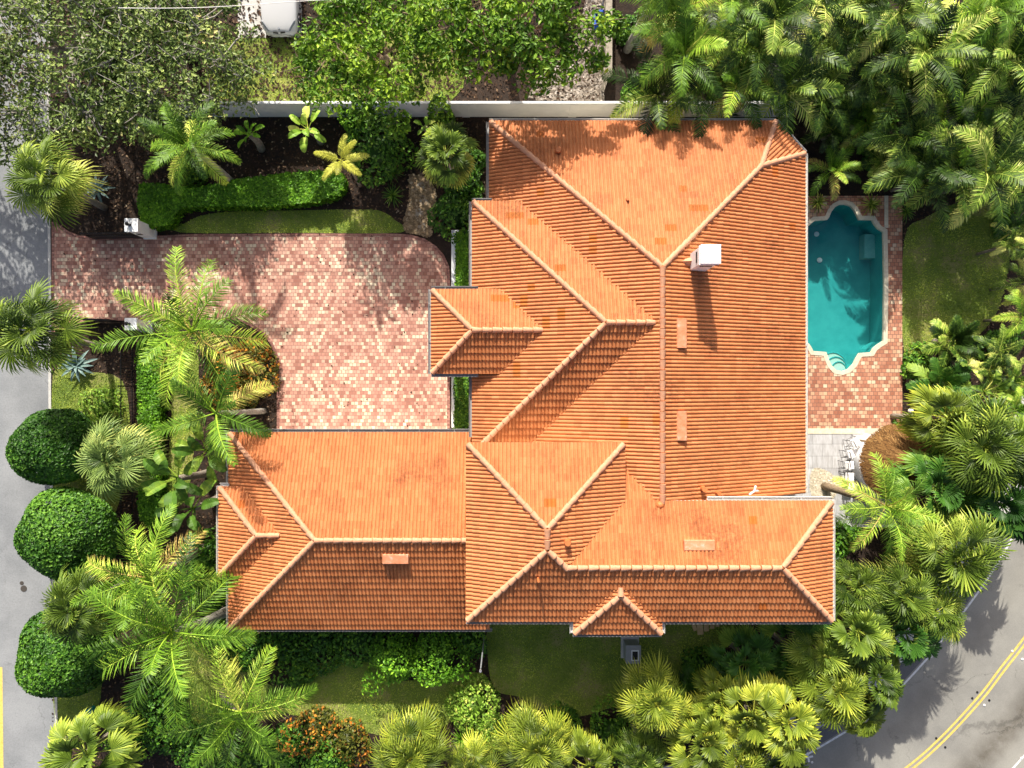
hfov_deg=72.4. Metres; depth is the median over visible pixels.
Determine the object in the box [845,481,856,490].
bar stool
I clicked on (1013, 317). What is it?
areca palm
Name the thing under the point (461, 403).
wall hedge
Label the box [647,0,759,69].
areca palm
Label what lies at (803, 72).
shrub
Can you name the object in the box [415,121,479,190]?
fan palm
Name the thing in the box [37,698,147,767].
fan palm
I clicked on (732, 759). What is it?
fan palm
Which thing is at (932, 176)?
areca palm
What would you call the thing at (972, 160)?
areca palm
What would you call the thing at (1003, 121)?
areca palm
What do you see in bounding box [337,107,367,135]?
shrub
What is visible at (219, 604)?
shrub
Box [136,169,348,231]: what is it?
clipped hedge
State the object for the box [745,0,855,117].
areca palm
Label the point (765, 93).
areca palm
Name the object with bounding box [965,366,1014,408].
broadleaf plant
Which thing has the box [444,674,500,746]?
shrub
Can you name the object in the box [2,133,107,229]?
fan palm
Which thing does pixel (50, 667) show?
clipped tree
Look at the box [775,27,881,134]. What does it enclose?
areca palm
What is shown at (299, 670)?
shrub
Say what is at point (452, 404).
garden wall
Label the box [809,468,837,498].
pale pebbles
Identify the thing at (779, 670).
fan palm
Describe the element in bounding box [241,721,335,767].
shrub
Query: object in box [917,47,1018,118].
shrub
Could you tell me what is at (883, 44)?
areca palm
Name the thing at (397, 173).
strap leaf plant
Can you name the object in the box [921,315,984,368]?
cycad
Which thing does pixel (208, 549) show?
shrub
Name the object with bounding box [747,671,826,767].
fan palm
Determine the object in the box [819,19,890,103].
shrub
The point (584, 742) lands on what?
fan palm
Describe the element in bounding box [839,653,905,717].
fan palm
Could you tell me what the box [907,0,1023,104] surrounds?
areca palm
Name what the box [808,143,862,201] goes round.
areca palm
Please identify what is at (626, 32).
shrub
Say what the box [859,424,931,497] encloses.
tiki hut
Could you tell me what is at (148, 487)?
banana plant
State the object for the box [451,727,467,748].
strap leaf plant
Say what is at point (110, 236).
driveway gate
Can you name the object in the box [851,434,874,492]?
bar counter
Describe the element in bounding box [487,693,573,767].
fan palm
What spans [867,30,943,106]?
shrub
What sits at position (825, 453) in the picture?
patio
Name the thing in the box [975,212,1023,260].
areca palm
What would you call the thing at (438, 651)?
shrub
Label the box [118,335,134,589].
iron fence
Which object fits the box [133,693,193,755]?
shrub
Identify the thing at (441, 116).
shrub
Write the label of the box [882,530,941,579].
shrub
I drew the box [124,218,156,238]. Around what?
gate pillar
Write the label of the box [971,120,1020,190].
shrub
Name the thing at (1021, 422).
fan palm
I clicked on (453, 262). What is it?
garden wall
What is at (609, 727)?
shrub
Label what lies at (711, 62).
areca palm
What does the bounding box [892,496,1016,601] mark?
fan palm
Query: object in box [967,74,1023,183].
areca palm
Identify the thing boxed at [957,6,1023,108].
areca palm
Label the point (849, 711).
fan palm
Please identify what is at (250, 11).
neighbour driveway
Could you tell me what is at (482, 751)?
fan palm
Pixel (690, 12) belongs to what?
areca palm
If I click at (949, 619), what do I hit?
fan palm
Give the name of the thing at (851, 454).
bar stool
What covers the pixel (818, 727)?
road kerb
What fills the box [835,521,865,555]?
shrub
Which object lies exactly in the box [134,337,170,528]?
fence hedge
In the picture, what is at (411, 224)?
pebbles
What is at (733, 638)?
fan palm
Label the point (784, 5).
areca palm
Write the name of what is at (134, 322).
gate pillar
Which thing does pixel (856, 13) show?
areca palm
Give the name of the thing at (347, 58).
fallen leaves
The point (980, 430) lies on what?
fan palm
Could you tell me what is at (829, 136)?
areca palm
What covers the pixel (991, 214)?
areca palm
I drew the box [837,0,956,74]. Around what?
areca palm
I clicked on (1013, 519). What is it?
shrub
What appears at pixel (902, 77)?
areca palm
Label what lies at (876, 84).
areca palm
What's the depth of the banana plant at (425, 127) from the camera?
32.55 m
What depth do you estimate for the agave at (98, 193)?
34.60 m
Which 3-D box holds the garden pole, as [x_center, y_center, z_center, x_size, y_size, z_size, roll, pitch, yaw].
[-1.375,12.520,32.750,0.119,4.500,0.119,0,90,0]
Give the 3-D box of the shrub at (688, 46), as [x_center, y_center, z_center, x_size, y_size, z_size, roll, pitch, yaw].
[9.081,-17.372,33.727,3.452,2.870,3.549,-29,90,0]
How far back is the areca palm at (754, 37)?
29.82 m
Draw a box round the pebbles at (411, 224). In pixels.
[402,173,436,237]
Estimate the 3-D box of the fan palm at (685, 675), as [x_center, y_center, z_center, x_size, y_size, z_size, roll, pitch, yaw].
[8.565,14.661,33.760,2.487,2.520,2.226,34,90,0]
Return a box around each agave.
[58,347,98,381]
[85,174,114,202]
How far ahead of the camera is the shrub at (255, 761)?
34.32 m
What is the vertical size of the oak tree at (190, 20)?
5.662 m
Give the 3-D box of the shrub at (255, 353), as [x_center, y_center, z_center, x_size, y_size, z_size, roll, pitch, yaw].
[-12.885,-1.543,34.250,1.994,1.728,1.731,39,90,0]
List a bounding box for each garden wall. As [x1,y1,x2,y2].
[451,230,468,285]
[451,377,454,427]
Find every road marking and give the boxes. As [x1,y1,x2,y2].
[0,667,2,767]
[805,539,1012,754]
[905,636,1023,767]
[912,644,1023,767]
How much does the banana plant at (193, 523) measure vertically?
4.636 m
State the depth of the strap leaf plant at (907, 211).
34.55 m
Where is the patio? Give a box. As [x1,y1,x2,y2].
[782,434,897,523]
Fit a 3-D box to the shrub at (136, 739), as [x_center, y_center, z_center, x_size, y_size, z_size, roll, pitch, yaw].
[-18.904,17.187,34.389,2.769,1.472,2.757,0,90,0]
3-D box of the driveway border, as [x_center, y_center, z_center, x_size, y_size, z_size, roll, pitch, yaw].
[-13.050,-2.750,34.983,19.900,0.034,10.700,0,90,0]
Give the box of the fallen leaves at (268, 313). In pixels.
[60,224,438,426]
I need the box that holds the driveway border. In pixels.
[52,222,449,428]
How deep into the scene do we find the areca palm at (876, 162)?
33.65 m
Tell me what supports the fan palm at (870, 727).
on the ground at (873, 548)
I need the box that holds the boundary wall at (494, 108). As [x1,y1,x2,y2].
[147,101,796,116]
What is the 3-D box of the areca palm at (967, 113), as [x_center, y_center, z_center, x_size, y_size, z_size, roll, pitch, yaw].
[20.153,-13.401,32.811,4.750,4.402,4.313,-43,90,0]
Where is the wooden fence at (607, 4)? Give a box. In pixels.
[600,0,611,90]
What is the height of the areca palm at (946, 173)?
4.716 m
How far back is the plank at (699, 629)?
34.88 m
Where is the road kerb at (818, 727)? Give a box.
[736,485,1017,766]
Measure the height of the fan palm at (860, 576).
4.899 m
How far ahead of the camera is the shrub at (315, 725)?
34.36 m
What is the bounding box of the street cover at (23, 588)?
[20,585,26,591]
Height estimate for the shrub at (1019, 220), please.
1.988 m
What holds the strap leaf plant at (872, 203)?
on the pool deck
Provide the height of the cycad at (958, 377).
2.605 m
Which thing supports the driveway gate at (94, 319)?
attached to the gate pillar at (134, 322)
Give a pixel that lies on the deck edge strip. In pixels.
(841, 431)
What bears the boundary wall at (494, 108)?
on the ground at (873, 548)
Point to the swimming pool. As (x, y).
(848, 285)
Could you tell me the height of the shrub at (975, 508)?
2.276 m
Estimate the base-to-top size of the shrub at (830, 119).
1.910 m
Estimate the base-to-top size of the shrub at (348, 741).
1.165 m
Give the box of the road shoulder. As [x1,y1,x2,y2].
[765,487,1023,767]
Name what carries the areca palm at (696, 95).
on the ground at (873, 548)
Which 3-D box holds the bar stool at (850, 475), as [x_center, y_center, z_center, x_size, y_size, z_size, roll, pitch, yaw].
[16.538,4.544,34.429,0.525,1.082,0.405,3,90,0]
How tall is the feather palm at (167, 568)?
7.373 m
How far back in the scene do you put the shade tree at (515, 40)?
28.36 m
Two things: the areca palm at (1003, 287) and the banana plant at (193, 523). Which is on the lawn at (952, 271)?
the areca palm at (1003, 287)
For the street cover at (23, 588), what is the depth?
34.98 m
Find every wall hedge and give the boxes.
[453,377,468,428]
[454,229,468,285]
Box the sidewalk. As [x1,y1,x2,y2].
[663,396,1023,767]
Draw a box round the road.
[804,539,1023,767]
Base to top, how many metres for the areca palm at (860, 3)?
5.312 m
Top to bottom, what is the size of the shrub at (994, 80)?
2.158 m
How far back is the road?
34.99 m
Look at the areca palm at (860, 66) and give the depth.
31.67 m
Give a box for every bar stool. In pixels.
[838,459,853,469]
[839,471,853,480]
[840,448,856,458]
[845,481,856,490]
[846,435,860,447]
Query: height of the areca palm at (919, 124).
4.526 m
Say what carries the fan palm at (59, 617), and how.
on the ground at (873, 548)
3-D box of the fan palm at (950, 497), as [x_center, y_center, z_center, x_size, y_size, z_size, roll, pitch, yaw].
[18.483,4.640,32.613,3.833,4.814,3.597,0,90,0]
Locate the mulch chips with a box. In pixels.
[52,117,1023,767]
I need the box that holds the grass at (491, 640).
[51,24,1008,738]
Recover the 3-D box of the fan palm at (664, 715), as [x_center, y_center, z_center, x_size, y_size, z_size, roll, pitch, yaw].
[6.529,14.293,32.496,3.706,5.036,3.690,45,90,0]
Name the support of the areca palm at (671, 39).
on the ground at (873, 548)
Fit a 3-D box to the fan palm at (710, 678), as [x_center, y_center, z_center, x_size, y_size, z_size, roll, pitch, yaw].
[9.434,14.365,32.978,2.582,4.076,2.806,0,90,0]
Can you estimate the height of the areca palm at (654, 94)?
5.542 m
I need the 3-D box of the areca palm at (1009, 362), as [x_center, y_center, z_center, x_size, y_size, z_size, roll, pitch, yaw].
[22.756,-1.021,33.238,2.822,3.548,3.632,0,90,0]
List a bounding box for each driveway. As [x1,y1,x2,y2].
[54,225,446,428]
[238,0,301,37]
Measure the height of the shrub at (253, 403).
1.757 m
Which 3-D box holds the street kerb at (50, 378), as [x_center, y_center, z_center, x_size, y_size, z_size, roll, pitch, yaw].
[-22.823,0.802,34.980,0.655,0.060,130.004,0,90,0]
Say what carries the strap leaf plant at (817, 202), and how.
on the pool deck
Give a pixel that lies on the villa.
(618, 330)
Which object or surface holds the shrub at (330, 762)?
on the ground at (873, 548)
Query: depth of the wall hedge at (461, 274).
34.12 m
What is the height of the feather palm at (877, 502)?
6.848 m
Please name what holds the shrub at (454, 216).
on the ground at (873, 548)
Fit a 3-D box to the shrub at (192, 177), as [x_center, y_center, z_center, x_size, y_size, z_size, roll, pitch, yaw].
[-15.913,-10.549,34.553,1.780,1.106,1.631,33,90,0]
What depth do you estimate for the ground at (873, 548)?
35.00 m
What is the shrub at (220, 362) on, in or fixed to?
on the ground at (873, 548)
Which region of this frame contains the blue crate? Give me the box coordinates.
[593,9,604,29]
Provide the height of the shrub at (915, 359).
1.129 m
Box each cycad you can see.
[905,357,979,414]
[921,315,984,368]
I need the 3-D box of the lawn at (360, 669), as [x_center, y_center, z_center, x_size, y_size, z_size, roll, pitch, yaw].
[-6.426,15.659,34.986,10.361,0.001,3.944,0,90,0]
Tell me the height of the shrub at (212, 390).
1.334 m
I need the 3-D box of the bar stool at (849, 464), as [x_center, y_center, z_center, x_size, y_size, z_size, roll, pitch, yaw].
[16.538,3.982,34.429,0.525,1.082,0.405,-6,90,0]
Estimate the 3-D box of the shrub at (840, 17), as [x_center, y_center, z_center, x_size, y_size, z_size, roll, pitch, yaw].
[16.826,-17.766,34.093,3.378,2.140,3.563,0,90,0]
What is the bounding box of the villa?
[216,118,834,636]
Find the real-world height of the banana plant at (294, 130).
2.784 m
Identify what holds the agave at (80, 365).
on the ground at (873, 548)
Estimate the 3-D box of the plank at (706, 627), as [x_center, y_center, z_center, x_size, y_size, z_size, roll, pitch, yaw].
[9.700,11.850,34.958,0.250,0.045,1.000,-1,90,0]
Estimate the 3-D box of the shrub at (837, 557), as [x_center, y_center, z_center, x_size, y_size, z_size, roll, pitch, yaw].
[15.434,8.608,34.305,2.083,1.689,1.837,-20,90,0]
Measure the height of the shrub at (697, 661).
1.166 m
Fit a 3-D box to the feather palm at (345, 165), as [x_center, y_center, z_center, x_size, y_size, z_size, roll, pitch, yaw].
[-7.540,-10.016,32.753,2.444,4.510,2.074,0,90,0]
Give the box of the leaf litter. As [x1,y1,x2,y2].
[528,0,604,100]
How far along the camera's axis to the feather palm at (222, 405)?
29.62 m
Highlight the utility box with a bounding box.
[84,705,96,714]
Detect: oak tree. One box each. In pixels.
[0,0,191,174]
[76,0,275,158]
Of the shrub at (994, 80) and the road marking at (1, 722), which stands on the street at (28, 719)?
the road marking at (1, 722)
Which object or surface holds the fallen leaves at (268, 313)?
on the driveway at (364, 346)
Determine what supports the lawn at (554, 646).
on the ground at (873, 548)
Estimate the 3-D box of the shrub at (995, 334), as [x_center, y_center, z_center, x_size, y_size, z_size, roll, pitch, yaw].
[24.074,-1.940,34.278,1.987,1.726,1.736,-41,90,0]
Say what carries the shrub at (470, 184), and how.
on the ground at (873, 548)
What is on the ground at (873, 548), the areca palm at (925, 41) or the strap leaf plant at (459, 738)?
the areca palm at (925, 41)
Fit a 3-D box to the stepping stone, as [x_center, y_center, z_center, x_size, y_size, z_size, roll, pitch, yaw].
[-4.660,-8.547,34.970,0.439,0.060,0.454,-39,90,0]
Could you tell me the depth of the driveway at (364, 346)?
34.97 m
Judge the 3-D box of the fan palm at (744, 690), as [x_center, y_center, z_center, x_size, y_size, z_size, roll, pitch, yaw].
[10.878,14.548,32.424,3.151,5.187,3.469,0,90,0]
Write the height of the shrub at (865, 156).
1.530 m
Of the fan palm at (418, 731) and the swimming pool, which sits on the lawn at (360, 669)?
the fan palm at (418, 731)
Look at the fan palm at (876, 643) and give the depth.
30.14 m
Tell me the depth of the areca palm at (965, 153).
31.27 m
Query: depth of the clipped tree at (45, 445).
32.27 m
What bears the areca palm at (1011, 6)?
on the ground at (873, 548)
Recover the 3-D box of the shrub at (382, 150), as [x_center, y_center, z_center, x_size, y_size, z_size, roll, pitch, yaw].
[-6.559,-11.514,33.938,3.487,2.425,3.463,-33,90,0]
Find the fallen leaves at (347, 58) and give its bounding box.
[0,0,599,101]
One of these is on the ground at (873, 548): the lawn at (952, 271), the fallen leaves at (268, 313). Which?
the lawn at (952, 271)
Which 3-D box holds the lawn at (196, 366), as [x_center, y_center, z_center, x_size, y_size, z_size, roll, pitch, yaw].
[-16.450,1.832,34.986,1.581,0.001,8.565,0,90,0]
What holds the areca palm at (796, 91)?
on the ground at (873, 548)
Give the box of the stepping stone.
[414,208,423,216]
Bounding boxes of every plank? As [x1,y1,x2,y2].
[691,624,696,630]
[696,624,703,634]
[704,624,708,630]
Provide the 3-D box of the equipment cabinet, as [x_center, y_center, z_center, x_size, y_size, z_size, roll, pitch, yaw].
[5.884,13.148,34.454,0.900,1.092,1.050,0,90,0]
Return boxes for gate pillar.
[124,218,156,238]
[124,318,152,331]
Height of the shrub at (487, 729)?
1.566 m
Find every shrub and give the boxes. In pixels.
[77,387,124,429]
[101,702,157,761]
[133,667,188,725]
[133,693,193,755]
[170,153,208,186]
[171,722,231,767]
[180,555,225,610]
[189,525,215,570]
[198,376,241,415]
[198,618,243,662]
[201,346,250,394]
[221,378,258,409]
[221,735,277,767]
[223,632,283,671]
[230,337,270,371]
[230,340,282,398]
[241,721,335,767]
[255,632,308,663]
[267,648,318,687]
[276,704,339,758]
[285,632,345,676]
[305,737,354,767]
[322,717,371,767]
[324,632,385,668]
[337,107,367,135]
[343,113,417,188]
[361,632,420,698]
[410,632,476,687]
[426,185,481,244]
[427,91,455,126]
[443,164,484,209]
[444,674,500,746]
[451,632,487,658]
[463,148,485,175]
[476,712,509,751]
[548,700,583,740]
[589,694,637,767]
[615,9,647,46]
[620,62,658,100]
[663,7,736,70]
[680,645,713,678]
[703,37,773,100]
[768,29,831,105]
[808,72,881,142]
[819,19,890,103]
[821,0,889,40]
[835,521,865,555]
[835,543,847,568]
[848,631,868,675]
[858,111,923,188]
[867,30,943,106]
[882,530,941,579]
[900,341,932,379]
[905,106,965,179]
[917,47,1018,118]
[941,479,1023,544]
[941,482,992,520]
[945,0,1020,45]
[965,57,1021,123]
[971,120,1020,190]
[975,328,1023,361]
[990,197,1023,244]
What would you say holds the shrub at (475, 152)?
on the ground at (873, 548)
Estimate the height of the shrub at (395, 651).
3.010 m
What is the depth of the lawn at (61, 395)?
34.99 m
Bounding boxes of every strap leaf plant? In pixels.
[382,162,402,181]
[382,184,402,206]
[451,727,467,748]
[808,190,827,213]
[857,193,881,216]
[891,201,915,220]
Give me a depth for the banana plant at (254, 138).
33.22 m
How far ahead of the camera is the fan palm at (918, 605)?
30.07 m
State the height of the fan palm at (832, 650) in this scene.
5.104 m
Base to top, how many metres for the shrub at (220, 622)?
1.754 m
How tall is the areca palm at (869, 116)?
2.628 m
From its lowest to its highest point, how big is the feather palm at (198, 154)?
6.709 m
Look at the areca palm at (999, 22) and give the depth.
30.17 m
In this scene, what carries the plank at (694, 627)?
on the lawn at (554, 646)
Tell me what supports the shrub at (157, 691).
on the ground at (873, 548)
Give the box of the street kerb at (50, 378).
[47,0,57,725]
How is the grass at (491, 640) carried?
on the ground at (873, 548)
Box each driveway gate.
[71,317,120,322]
[80,232,142,239]
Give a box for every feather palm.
[70,503,225,650]
[84,531,256,736]
[89,245,269,408]
[137,101,241,195]
[154,358,276,466]
[156,645,318,767]
[313,133,369,187]
[623,0,696,53]
[821,451,940,561]
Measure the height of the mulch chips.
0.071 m
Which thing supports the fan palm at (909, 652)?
on the ground at (873, 548)
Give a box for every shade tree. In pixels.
[272,0,453,140]
[406,0,628,100]
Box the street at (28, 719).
[0,1,54,767]
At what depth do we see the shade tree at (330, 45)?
29.70 m
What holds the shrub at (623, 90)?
on the ground at (873, 548)
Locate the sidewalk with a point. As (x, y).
(911, 638)
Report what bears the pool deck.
on the ground at (873, 548)
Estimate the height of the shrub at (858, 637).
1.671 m
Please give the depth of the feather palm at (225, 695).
29.66 m
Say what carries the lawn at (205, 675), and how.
on the ground at (873, 548)
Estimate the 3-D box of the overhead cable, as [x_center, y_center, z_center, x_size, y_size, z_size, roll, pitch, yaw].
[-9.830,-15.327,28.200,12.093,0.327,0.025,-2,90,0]
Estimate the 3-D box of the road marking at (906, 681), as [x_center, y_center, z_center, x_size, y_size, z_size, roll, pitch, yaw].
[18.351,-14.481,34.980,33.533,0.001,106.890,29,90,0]
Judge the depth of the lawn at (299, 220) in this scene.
34.99 m
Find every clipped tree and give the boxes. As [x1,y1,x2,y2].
[5,408,93,485]
[13,486,121,581]
[14,607,116,697]
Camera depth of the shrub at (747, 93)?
34.36 m
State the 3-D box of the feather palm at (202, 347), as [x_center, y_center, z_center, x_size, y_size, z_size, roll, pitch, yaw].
[-13.758,-2.014,31.395,6.784,7.338,6.166,44,90,0]
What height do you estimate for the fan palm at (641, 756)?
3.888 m
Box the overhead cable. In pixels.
[132,0,318,8]
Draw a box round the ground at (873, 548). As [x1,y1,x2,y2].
[51,0,1023,767]
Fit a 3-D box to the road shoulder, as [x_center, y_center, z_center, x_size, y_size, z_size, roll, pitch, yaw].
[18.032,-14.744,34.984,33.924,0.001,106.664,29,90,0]
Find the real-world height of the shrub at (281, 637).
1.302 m
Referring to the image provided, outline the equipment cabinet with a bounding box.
[621,637,640,663]
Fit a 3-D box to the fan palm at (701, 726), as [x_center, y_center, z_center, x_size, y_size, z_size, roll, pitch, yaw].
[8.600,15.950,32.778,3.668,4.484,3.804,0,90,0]
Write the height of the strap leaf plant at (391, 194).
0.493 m
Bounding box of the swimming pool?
[808,196,888,374]
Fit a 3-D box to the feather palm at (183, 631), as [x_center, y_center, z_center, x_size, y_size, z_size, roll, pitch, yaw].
[-14.241,10.083,30.688,6.663,8.688,7.370,37,90,0]
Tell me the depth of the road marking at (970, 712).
34.98 m
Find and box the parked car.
[260,0,301,36]
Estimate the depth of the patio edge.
34.94 m
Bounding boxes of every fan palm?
[0,275,108,376]
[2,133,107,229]
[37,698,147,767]
[40,559,134,646]
[72,413,171,503]
[367,701,454,767]
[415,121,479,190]
[445,726,503,767]
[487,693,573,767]
[558,725,616,767]
[607,720,671,767]
[610,649,694,737]
[662,689,730,767]
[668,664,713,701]
[690,664,743,720]
[700,718,771,767]
[705,624,777,684]
[715,666,783,748]
[739,726,808,767]
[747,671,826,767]
[751,624,817,681]
[780,624,854,687]
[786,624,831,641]
[792,657,870,732]
[816,592,896,673]
[826,685,886,738]
[835,558,889,620]
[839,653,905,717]
[853,553,937,625]
[865,593,942,666]
[881,447,966,521]
[888,578,967,648]
[890,382,973,444]
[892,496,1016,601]
[909,390,1023,501]
[964,409,1023,486]
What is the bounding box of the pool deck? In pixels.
[808,196,901,428]
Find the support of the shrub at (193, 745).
on the ground at (873, 548)
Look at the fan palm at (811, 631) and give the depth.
30.94 m
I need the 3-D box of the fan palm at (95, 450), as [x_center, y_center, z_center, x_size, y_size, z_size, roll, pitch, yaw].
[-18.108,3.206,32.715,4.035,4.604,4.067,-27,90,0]
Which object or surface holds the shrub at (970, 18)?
on the ground at (873, 548)
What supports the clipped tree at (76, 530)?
on the lawn at (61, 395)
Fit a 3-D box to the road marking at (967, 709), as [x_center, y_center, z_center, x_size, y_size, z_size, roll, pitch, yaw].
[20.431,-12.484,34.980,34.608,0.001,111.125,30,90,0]
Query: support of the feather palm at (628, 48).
on the ground at (873, 548)
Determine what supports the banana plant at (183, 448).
on the ground at (873, 548)
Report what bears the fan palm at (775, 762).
on the ground at (873, 548)
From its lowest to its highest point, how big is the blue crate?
0.550 m
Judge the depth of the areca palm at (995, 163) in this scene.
30.91 m
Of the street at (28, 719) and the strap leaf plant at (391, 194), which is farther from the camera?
the street at (28, 719)
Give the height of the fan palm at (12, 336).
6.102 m
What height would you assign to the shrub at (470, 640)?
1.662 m
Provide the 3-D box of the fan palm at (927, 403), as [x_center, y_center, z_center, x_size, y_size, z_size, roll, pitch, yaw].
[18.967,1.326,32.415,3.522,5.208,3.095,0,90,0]
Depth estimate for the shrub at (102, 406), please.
34.72 m
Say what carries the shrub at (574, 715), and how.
on the ground at (873, 548)
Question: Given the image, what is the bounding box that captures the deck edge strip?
[808,429,878,433]
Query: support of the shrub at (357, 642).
on the ground at (873, 548)
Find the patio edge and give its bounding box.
[835,524,898,526]
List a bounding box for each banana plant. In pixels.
[140,449,206,513]
[154,478,219,537]
[171,421,227,482]
[234,120,264,152]
[288,106,325,152]
[413,116,435,135]
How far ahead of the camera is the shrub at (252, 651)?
34.12 m
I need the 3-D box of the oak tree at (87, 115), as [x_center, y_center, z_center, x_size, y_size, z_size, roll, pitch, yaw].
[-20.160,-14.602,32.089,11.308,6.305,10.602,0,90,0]
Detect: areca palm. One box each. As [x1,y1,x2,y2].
[601,35,720,136]
[620,0,724,67]
[631,0,752,128]
[645,33,763,138]
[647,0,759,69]
[676,0,786,94]
[685,32,800,128]
[689,0,771,50]
[713,0,815,112]
[718,0,823,84]
[725,31,846,137]
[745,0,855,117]
[758,0,869,58]
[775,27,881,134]
[791,0,899,88]
[798,100,862,157]
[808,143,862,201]
[813,55,912,127]
[816,0,904,67]
[831,0,939,111]
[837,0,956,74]
[837,93,896,154]
[839,29,974,150]
[852,85,956,186]
[853,133,914,191]
[859,0,993,115]
[862,118,987,233]
[892,47,1014,137]
[892,112,1020,218]
[901,70,1007,179]
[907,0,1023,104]
[920,116,1023,237]
[921,0,1023,67]
[937,76,1023,184]
[939,36,1023,153]
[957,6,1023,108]
[959,0,1023,77]
[961,130,1023,236]
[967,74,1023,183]
[967,323,1023,397]
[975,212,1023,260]
[976,361,1023,417]
[983,287,1023,341]
[989,257,1023,305]
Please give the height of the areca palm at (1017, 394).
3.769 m
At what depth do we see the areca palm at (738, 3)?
29.41 m
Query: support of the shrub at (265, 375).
on the ground at (873, 548)
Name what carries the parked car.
on the neighbour driveway at (250, 11)
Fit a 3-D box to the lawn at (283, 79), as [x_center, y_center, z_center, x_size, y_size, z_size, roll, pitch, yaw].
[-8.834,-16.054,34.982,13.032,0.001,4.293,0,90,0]
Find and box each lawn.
[51,360,129,741]
[167,336,198,504]
[173,638,285,737]
[174,209,403,232]
[206,21,463,100]
[282,659,486,736]
[486,624,734,715]
[902,196,1009,358]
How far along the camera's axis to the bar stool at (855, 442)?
34.22 m
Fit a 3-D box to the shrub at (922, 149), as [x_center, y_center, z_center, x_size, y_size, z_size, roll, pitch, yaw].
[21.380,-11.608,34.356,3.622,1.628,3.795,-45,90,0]
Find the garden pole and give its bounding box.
[479,638,484,672]

